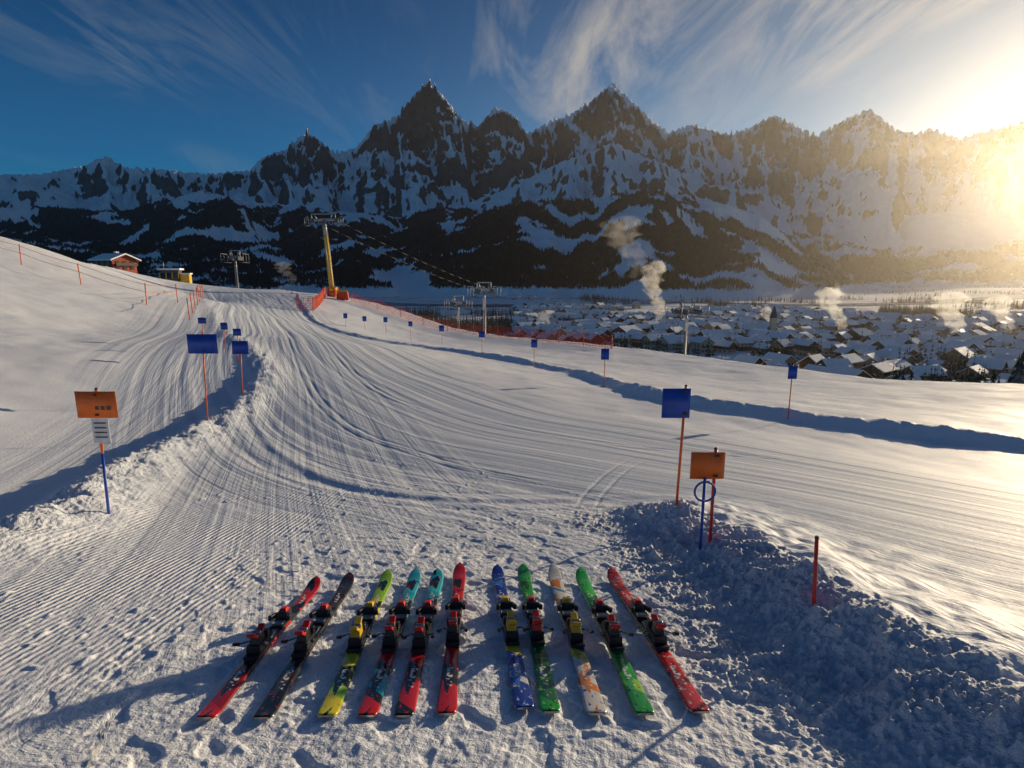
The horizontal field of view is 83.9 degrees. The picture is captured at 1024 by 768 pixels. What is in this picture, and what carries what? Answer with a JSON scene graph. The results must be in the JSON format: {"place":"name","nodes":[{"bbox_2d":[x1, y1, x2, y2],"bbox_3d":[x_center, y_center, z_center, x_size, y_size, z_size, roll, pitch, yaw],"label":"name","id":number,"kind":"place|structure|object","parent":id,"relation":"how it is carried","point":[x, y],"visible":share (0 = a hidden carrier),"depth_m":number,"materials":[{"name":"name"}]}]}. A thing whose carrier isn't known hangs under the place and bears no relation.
{"place":"outdoors","nodes":[
{"label":"outdoors","id":0,"kind":"place"},
{"bbox_2d":[0,236,1023,767],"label":"snow slope ground","id":1,"kind":"structure","parent":0,"point":[330,446],"depth_m":5.30,"materials":[{"name":"white snow"}]},
{"bbox_2d":[2,241,177,304],"bbox_3d":[-28.197,-7.226,35.326,13.618,5.187,4.645,0,11,0],"label":"rope fence","id":2,"kind":"object","parent":1,"relation":"on","point":[79,272],"visible":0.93,"depth_m":34.25,"materials":[{"name":"fabric"}]},
{"bbox_2d":[74,388,118,513],"bbox_3d":[-4.123,0.810,5.781,0.403,1.570,0.053,0,11,0],"label":"piste marker","id":3,"kind":"object","parent":1,"relation":"on","point":[98,408],"visible":0.96,"depth_m":5.66,"materials":[{"name":"blue paint"}]},
{"bbox_2d":[87,252,141,273],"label":"mountain hut","id":4,"kind":"object","parent":1,"relation":"on","point":[123,261],"visible":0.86,"depth_m":66.91,"materials":[{"name":"brown wood"}]},
{"bbox_2d":[157,262,192,282],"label":"lift operator cabin","id":5,"kind":"object","parent":1,"relation":"on","point":[175,274],"visible":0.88,"depth_m":82.97,"materials":[{"name":"metal"}]},
{"bbox_2d":[186,284,202,319],"bbox_3d":[-21.915,-5.821,39.677,0.132,2.040,18.620,-5,12,-25],"label":"rope fence","id":6,"kind":"object","parent":1,"relation":"on","point":[196,289],"visible":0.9,"depth_m":36.94,"materials":[{"name":"orange paint"}]},
{"bbox_2d":[186,332,217,419],"bbox_3d":[-6.052,-0.017,11.294,0.582,2.012,0.057,0,11,0],"label":"piste marker","id":7,"kind":"object","parent":1,"relation":"on","point":[202,343],"visible":0.94,"depth_m":11.14,"materials":[{"name":"orange paint"}]},
{"bbox_2d":[198,318,205,331],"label":"piste marker","id":8,"kind":"object","parent":1,"relation":"on","point":[202,321],"visible":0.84,"depth_m":22.36,"materials":[{"name":"orange paint"}]},
{"bbox_2d":[220,323,227,351],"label":"piste marker","id":9,"kind":"object","parent":1,"relation":"on","point":[224,326],"visible":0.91,"depth_m":20.92,"materials":[{"name":"orange paint"}]},
{"bbox_2d":[220,250,248,287],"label":"ski lift pylon","id":10,"kind":"object","parent":1,"relation":"on","point":[234,258],"visible":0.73,"depth_m":149.94,"materials":[{"name":"metal"}]},
{"bbox_2d":[233,329,240,361],"bbox_3d":[-9.272,-1.200,19.330,0.273,1.421,0.051,0,11,0],"label":"piste marker","id":11,"kind":"object","parent":1,"relation":"on","point":[237,332],"visible":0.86,"depth_m":19.22,"materials":[{"name":"orange paint"}]},
{"bbox_2d":[231,340,248,392],"bbox_3d":[-6.883,-0.322,14.556,0.412,1.632,0.053,0,11,0],"label":"piste marker","id":12,"kind":"object","parent":1,"relation":"on","point":[240,347],"visible":0.94,"depth_m":14.43,"materials":[{"name":"orange paint"}]},
{"bbox_2d":[196,576,320,719],"bbox_3d":[-1.382,1.385,3.323,0.168,0.158,1.703,0,0,-3],"label":"ski","id":13,"kind":"object","parent":1,"relation":"on","point":[262,638],"visible":1,"depth_m":3.01,"materials":[{"name":"plastic"}]},
{"bbox_2d":[253,572,353,719],"bbox_3d":[-1.138,1.370,3.330,0.168,0.158,1.757,0,0,-4],"label":"ski","id":14,"kind":"object","parent":1,"relation":"on","point":[308,636],"visible":1,"depth_m":3.01,"materials":[{"name":"plastic"}]},
{"bbox_2d":[296,286,325,310],"bbox_3d":[-23.160,-10.018,66.858,1.756,2.645,14.428,-2,11,-10],"label":"red safety net fence","id":15,"kind":"object","parent":1,"relation":"on","point":[318,299],"visible":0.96,"depth_m":62.72,"materials":[{"name":"paint"}]},
{"bbox_2d":[304,213,343,295],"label":"ski lift pylon","id":16,"kind":"object","parent":1,"relation":"on","point":[328,254],"visible":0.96,"depth_m":75.43,"materials":[{"name":"yellow metal"}]},
{"bbox_2d":[327,287,337,297],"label":"pylon crash padding","id":17,"kind":"object","parent":16,"relation":"attached to","point":[333,291],"visible":0.66,"depth_m":76.42,"materials":[{"name":"yellow paint"}]},
{"bbox_2d":[316,221,470,288],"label":"lift cable","id":18,"kind":"object","parent":16,"relation":"attached to","point":[392,257],"visible":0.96,"depth_m":86.80,"materials":[{"name":"metal"}]},
{"bbox_2d":[336,290,349,300],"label":"crash mat","id":19,"kind":"object","parent":1,"relation":"on","point":[342,294],"visible":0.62,"depth_m":73.66,"materials":[{"name":"red plastic"}]},
{"bbox_2d":[317,569,392,717],"bbox_3d":[-0.871,1.377,3.390,0.168,0.158,1.859,0,0,-4],"label":"ski","id":20,"kind":"object","parent":1,"relation":"on","point":[360,628],"visible":1,"depth_m":3.05,"materials":[{"name":"plastic"}]},
{"bbox_2d":[357,568,420,717],"bbox_3d":[-0.678,1.370,3.386,0.168,0.158,1.869,0,0,-3],"label":"ski","id":21,"kind":"object","parent":1,"relation":"on","point":[394,633],"visible":0.99,"depth_m":3.03,"materials":[{"name":"plastic"}]},
{"bbox_2d":[394,568,442,717],"bbox_3d":[-0.513,1.365,3.367,0.168,0.158,1.818,0,0,-3],"label":"ski","id":22,"kind":"object","parent":1,"relation":"on","point":[406,704],"visible":1,"depth_m":3.01,"materials":[{"name":"plastic"}]},
{"bbox_2d":[439,325,443,330],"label":"piste marker","id":23,"kind":"object","parent":1,"relation":"on","point":[441,327],"visible":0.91,"depth_m":47.81,"materials":[{"name":"orange paint"}]},
{"bbox_2d":[436,562,467,715],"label":"ski","id":24,"kind":"object","parent":1,"relation":"on","point":[447,701],"visible":1,"depth_m":3.07,"materials":[{"name":"plastic"}]},
{"bbox_2d":[444,295,471,328],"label":"ski lift pylon","id":25,"kind":"object","parent":1,"relation":"on","point":[458,303],"visible":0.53,"depth_m":150.00,"materials":[{"name":"metal"}]},
{"bbox_2d":[351,292,612,348],"bbox_3d":[-4.572,-7.362,63.358,39.659,4.931,4.850,10,14,41],"label":"red safety net fence","id":26,"kind":"object","parent":1,"relation":"on","point":[526,335],"visible":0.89,"depth_m":63.17,"materials":[{"name":"paint"}]},
{"bbox_2d":[479,331,484,336],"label":"piste marker","id":27,"kind":"object","parent":1,"relation":"on","point":[481,333],"visible":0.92,"depth_m":34.65,"materials":[{"name":"orange paint"}]},
{"bbox_2d":[467,282,500,333],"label":"ski lift pylon","id":28,"kind":"object","parent":1,"relation":"on","point":[479,290],"visible":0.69,"depth_m":104.89,"materials":[{"name":"metal"}]},
{"bbox_2d":[496,293,657,309],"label":"lift cable","id":29,"kind":"object","parent":28,"relation":"attached to","point":[574,303],"visible":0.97,"depth_m":115.55,"materials":[{"name":"metal"}]},
{"bbox_2d":[492,564,533,709],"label":"ski","id":30,"kind":"object","parent":1,"relation":"on","point":[522,698],"visible":0.97,"depth_m":3.10,"materials":[{"name":"plastic"}]},
{"bbox_2d":[531,339,536,346],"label":"piste marker","id":31,"kind":"object","parent":1,"relation":"on","point":[533,342],"visible":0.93,"depth_m":30.46,"materials":[{"name":"orange paint"}]},
{"bbox_2d":[518,563,559,713],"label":"ski","id":32,"kind":"object","parent":1,"relation":"on","point":[548,701],"visible":0.98,"depth_m":3.10,"materials":[{"name":"plastic"}]},
{"bbox_2d":[548,564,606,714],"bbox_3d":[0.342,1.358,3.411,0.168,0.158,1.927,0,0,-2],"label":"ski","id":33,"kind":"object","parent":1,"relation":"on","point":[593,702],"visible":1,"depth_m":3.05,"materials":[{"name":"plastic"}]},
{"bbox_2d":[601,348,608,382],"bbox_3d":[3.486,-0.498,21.473,0.303,1.749,0.050,0,11,0],"label":"piste marker","id":34,"kind":"object","parent":1,"relation":"on","point":[604,354],"visible":0.92,"depth_m":21.35,"materials":[{"name":"orange paint"}]},
{"bbox_2d":[576,567,653,714],"bbox_3d":[0.543,1.353,3.364,0.168,0.158,1.840,0,0,-2],"label":"ski","id":35,"kind":"object","parent":1,"relation":"on","point":[609,626],"visible":1,"depth_m":3.02,"materials":[{"name":"plastic"}]},
{"bbox_2d":[607,567,709,713],"bbox_3d":[0.785,1.359,3.385,0.168,0.158,1.834,0,0,-2],"label":"ski","id":36,"kind":"object","parent":1,"relation":"on","point":[653,630],"visible":1,"depth_m":3.06,"materials":[{"name":"plastic"}]},
{"bbox_2d":[661,385,690,504],"bbox_3d":[1.600,0.741,5.674,0.274,1.491,0.051,0,11,0],"label":"piste marker","id":37,"kind":"object","parent":1,"relation":"on","point":[675,402],"visible":0.93,"depth_m":5.56,"materials":[{"name":"orange paint"}]},
{"bbox_2d":[665,301,708,354],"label":"ski lift pylon","id":38,"kind":"object","parent":1,"relation":"on","point":[686,311],"visible":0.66,"depth_m":129.93,"materials":[{"name":"metal"}]},
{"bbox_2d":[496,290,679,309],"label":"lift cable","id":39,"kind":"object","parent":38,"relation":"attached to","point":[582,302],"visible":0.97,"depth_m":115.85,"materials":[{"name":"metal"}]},
{"bbox_2d":[694,478,715,549],"bbox_3d":[1.550,1.152,4.644,0.182,0.806,0.041,0,11,0],"label":"ring marker pole","id":40,"kind":"object","parent":1,"relation":"on","point":[704,482],"visible":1,"depth_m":4.59,"materials":[{"name":"blue paint"}]},
{"bbox_2d":[690,447,725,542],"bbox_3d":[1.570,1.029,4.659,0.273,1.055,0.050,0,11,0],"label":"piste marker","id":41,"kind":"object","parent":1,"relation":"on","point":[709,465],"visible":0.92,"depth_m":4.58,"materials":[{"name":"red paint"}]},
{"bbox_2d":[787,365,797,418],"bbox_3d":[7.377,0.337,15.112,0.240,1.722,0.049,0,11,0],"label":"piste marker","id":42,"kind":"object","parent":1,"relation":"on","point":[792,371],"visible":0.91,"depth_m":14.98,"materials":[{"name":"orange paint"}]},
{"bbox_2d":[811,535,818,605],"bbox_3d":[1.753,1.199,3.306,0.060,0.682,0.025,0,11,0],"label":"red stake","id":43,"kind":"object","parent":1,"relation":"on","point":[815,564],"visible":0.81,"depth_m":3.27,"materials":[{"name":"paint"}]},
{"bbox_2d":[897,365,901,379],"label":"pine tree","id":44,"kind":"object","parent":1,"relation":"on","point":[899,374],"visible":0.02,"depth_m":89.50,"materials":[{"name":"green plant"}]},
{"bbox_2d":[900,365,905,379],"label":"pine tree","id":45,"kind":"object","parent":1,"relation":"on","point":[903,374],"visible":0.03,"depth_m":69.92,"materials":[{"name":"green plant"}]},
{"bbox_2d":[967,370,972,381],"bbox_3d":[44.475,3.472,56.091,3.898,10.007,4.123,4,12,20],"label":"pine tree","id":46,"kind":"object","parent":1,"relation":"on","point":[970,379],"visible":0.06,"depth_m":55.27,"materials":[{"name":"green plant"}]},
{"bbox_2d":[976,371,984,382],"bbox_3d":[49.407,4.776,61.061,4.683,12.436,4.757,-8,13,-36],"label":"pine tree","id":47,"kind":"object","parent":1,"relation":"on","point":[979,379],"visible":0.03,"depth_m":60.14,"materials":[{"name":"green plant"}]},
{"bbox_2d":[990,370,997,382],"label":"pine tree","id":48,"kind":"object","parent":1,"relation":"on","point":[993,377],"visible":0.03,"depth_m":65.47,"materials":[{"name":"green plant"}]},
{"bbox_2d":[1008,354,1023,379],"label":"pine tree","id":49,"kind":"object","parent":1,"relation":"on","point":[1017,364],"visible":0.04,"depth_m":70.97,"materials":[{"name":"green plant"}]},
{"bbox_2d":[1009,349,1023,383],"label":"pine tree","id":50,"kind":"object","parent":1,"relation":"on","point":[1017,379],"visible":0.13,"depth_m":54.53,"materials":[{"name":"green plant"}]},
{"bbox_2d":[0,79,1023,300],"bbox_3d":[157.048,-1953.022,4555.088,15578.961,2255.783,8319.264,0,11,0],"label":"mountain range terrain","id":51,"kind":"structure","parent":0,"point":[611,190],"depth_m":3533.34,"materials":[{"name":"grey stone"}]},
{"bbox_2d":[0,0,1023,174],"label":"sky","id":52,"kind":"structure","parent":0,"point":[199,86],"materials":[{"name":"blue"}]},
{"bbox_2d":[349,296,1023,381],"bbox_3d":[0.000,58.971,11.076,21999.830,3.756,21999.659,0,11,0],"label":"valley floor ground","id":53,"kind":"structure","parent":0,"point":[647,307],"depth_m":1195.42,"materials":[{"name":"white snow"}]},
{"bbox_2d":[395,285,1023,381],"bbox_3d":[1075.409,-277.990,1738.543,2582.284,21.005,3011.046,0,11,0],"label":"pine forest","id":54,"kind":"object","parent":53,"relation":"on","point":[501,321],"visible":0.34,"depth_m":685.62,"materials":[{"name":"green plant"}]},
{"bbox_2d":[711,357,735,360],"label":"chalet","id":55,"kind":"object","parent":53,"relation":"on","point":[722,358],"visible":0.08,"depth_m":322.26,"materials":[{"name":"brown wood"}]},
{"bbox_2d":[733,354,763,364],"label":"chalet","id":56,"kind":"object","parent":53,"relation":"on","point":[747,358],"visible":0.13,"depth_m":343.76,"materials":[{"name":"brown wood"}]},
{"bbox_2d":[509,301,1023,373],"bbox_3d":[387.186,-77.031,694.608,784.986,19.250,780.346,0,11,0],"label":"village houses","id":57,"kind":"structure","parent":53,"relation":"on","point":[844,339],"depth_m":532.20,"materials":[{"name":"white wood"}]},
{"bbox_2d":[755,305,777,330],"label":"church","id":58,"kind":"structure","parent":53,"relation":"on","point":[770,324],"depth_m":544.39,"materials":[{"name":"metal"}]},
{"bbox_2d":[760,359,788,367],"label":"chalet","id":59,"kind":"object","parent":53,"relation":"on","point":[783,363],"visible":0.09,"depth_m":328.42,"materials":[{"name":"white wood"}]},
{"bbox_2d":[761,352,797,365],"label":"chalet","id":60,"kind":"object","parent":53,"relation":"on","point":[789,360],"visible":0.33,"depth_m":349.62,"materials":[{"name":"brown wood"}]},
{"bbox_2d":[797,354,825,368],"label":"chalet","id":61,"kind":"object","parent":53,"relation":"on","point":[810,359],"visible":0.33,"depth_m":350.20,"materials":[{"name":"brown wood"}]},
{"bbox_2d":[803,364,830,371],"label":"chalet","id":62,"kind":"object","parent":53,"relation":"on","point":[818,367],"visible":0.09,"depth_m":319.88,"materials":[{"name":"white wood"}]},
{"bbox_2d":[815,357,853,367],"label":"chalet","id":63,"kind":"object","parent":53,"relation":"on","point":[832,362],"visible":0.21,"depth_m":330.33,"materials":[{"name":"white wood"}]},
{"bbox_2d":[824,365,873,377],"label":"chalet","id":64,"kind":"object","parent":53,"relation":"on","point":[840,369],"visible":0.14,"depth_m":299.55,"materials":[{"name":"white wood"}]},
{"bbox_2d":[836,353,864,368],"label":"chalet","id":65,"kind":"object","parent":53,"relation":"on","point":[856,360],"visible":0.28,"depth_m":346.88,"materials":[{"name":"brown wood"}]},
{"bbox_2d":[857,354,878,367],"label":"chalet","id":66,"kind":"object","parent":53,"relation":"on","point":[867,359],"visible":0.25,"depth_m":355.27,"materials":[{"name":"brown wood"}]},
{"bbox_2d":[859,361,899,378],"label":"chalet","id":67,"kind":"object","parent":53,"relation":"on","point":[885,368],"visible":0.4,"depth_m":318.81,"materials":[{"name":"brown wood"}]},
{"bbox_2d":[879,358,912,372],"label":"chalet","id":68,"kind":"object","parent":53,"relation":"on","point":[901,362],"visible":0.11,"depth_m":341.25,"materials":[{"name":"white wood"}]},
{"bbox_2d":[885,373,923,380],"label":"chalet","id":69,"kind":"object","parent":53,"relation":"on","point":[917,377],"visible":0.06,"depth_m":292.24,"materials":[{"name":"white wood"}]},
{"bbox_2d":[900,364,947,380],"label":"chalet","id":70,"kind":"object","parent":53,"relation":"on","point":[920,369],"visible":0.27,"depth_m":302.75,"materials":[{"name":"brown wood"}]},
{"bbox_2d":[956,364,988,381],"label":"chalet","id":71,"kind":"object","parent":53,"relation":"on","point":[975,368],"visible":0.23,"depth_m":310.33,"materials":[{"name":"brown wood"}]},
{"bbox_2d":[966,356,1007,380],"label":"chalet","id":72,"kind":"object","parent":53,"relation":"on","point":[993,364],"visible":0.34,"depth_m":327.39,"materials":[{"name":"white wood"}]},
{"bbox_2d":[985,378,1006,382],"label":"chalet","id":73,"kind":"object","parent":53,"relation":"on","point":[1001,380],"visible":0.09,"depth_m":274.00,"materials":[{"name":"white wood"}]},
{"bbox_2d":[994,373,1023,382],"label":"chalet","id":74,"kind":"object","parent":53,"relation":"on","point":[1005,376],"visible":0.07,"depth_m":285.99,"materials":[{"name":"white wood"}]},
{"bbox_2d":[365,297,1023,306],"bbox_3d":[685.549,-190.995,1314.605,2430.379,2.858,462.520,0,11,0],"label":"river","id":75,"kind":"structure","parent":0,"point":[958,300],"depth_m":1213.46,"materials":[{"name":"liquid"}]}
]}

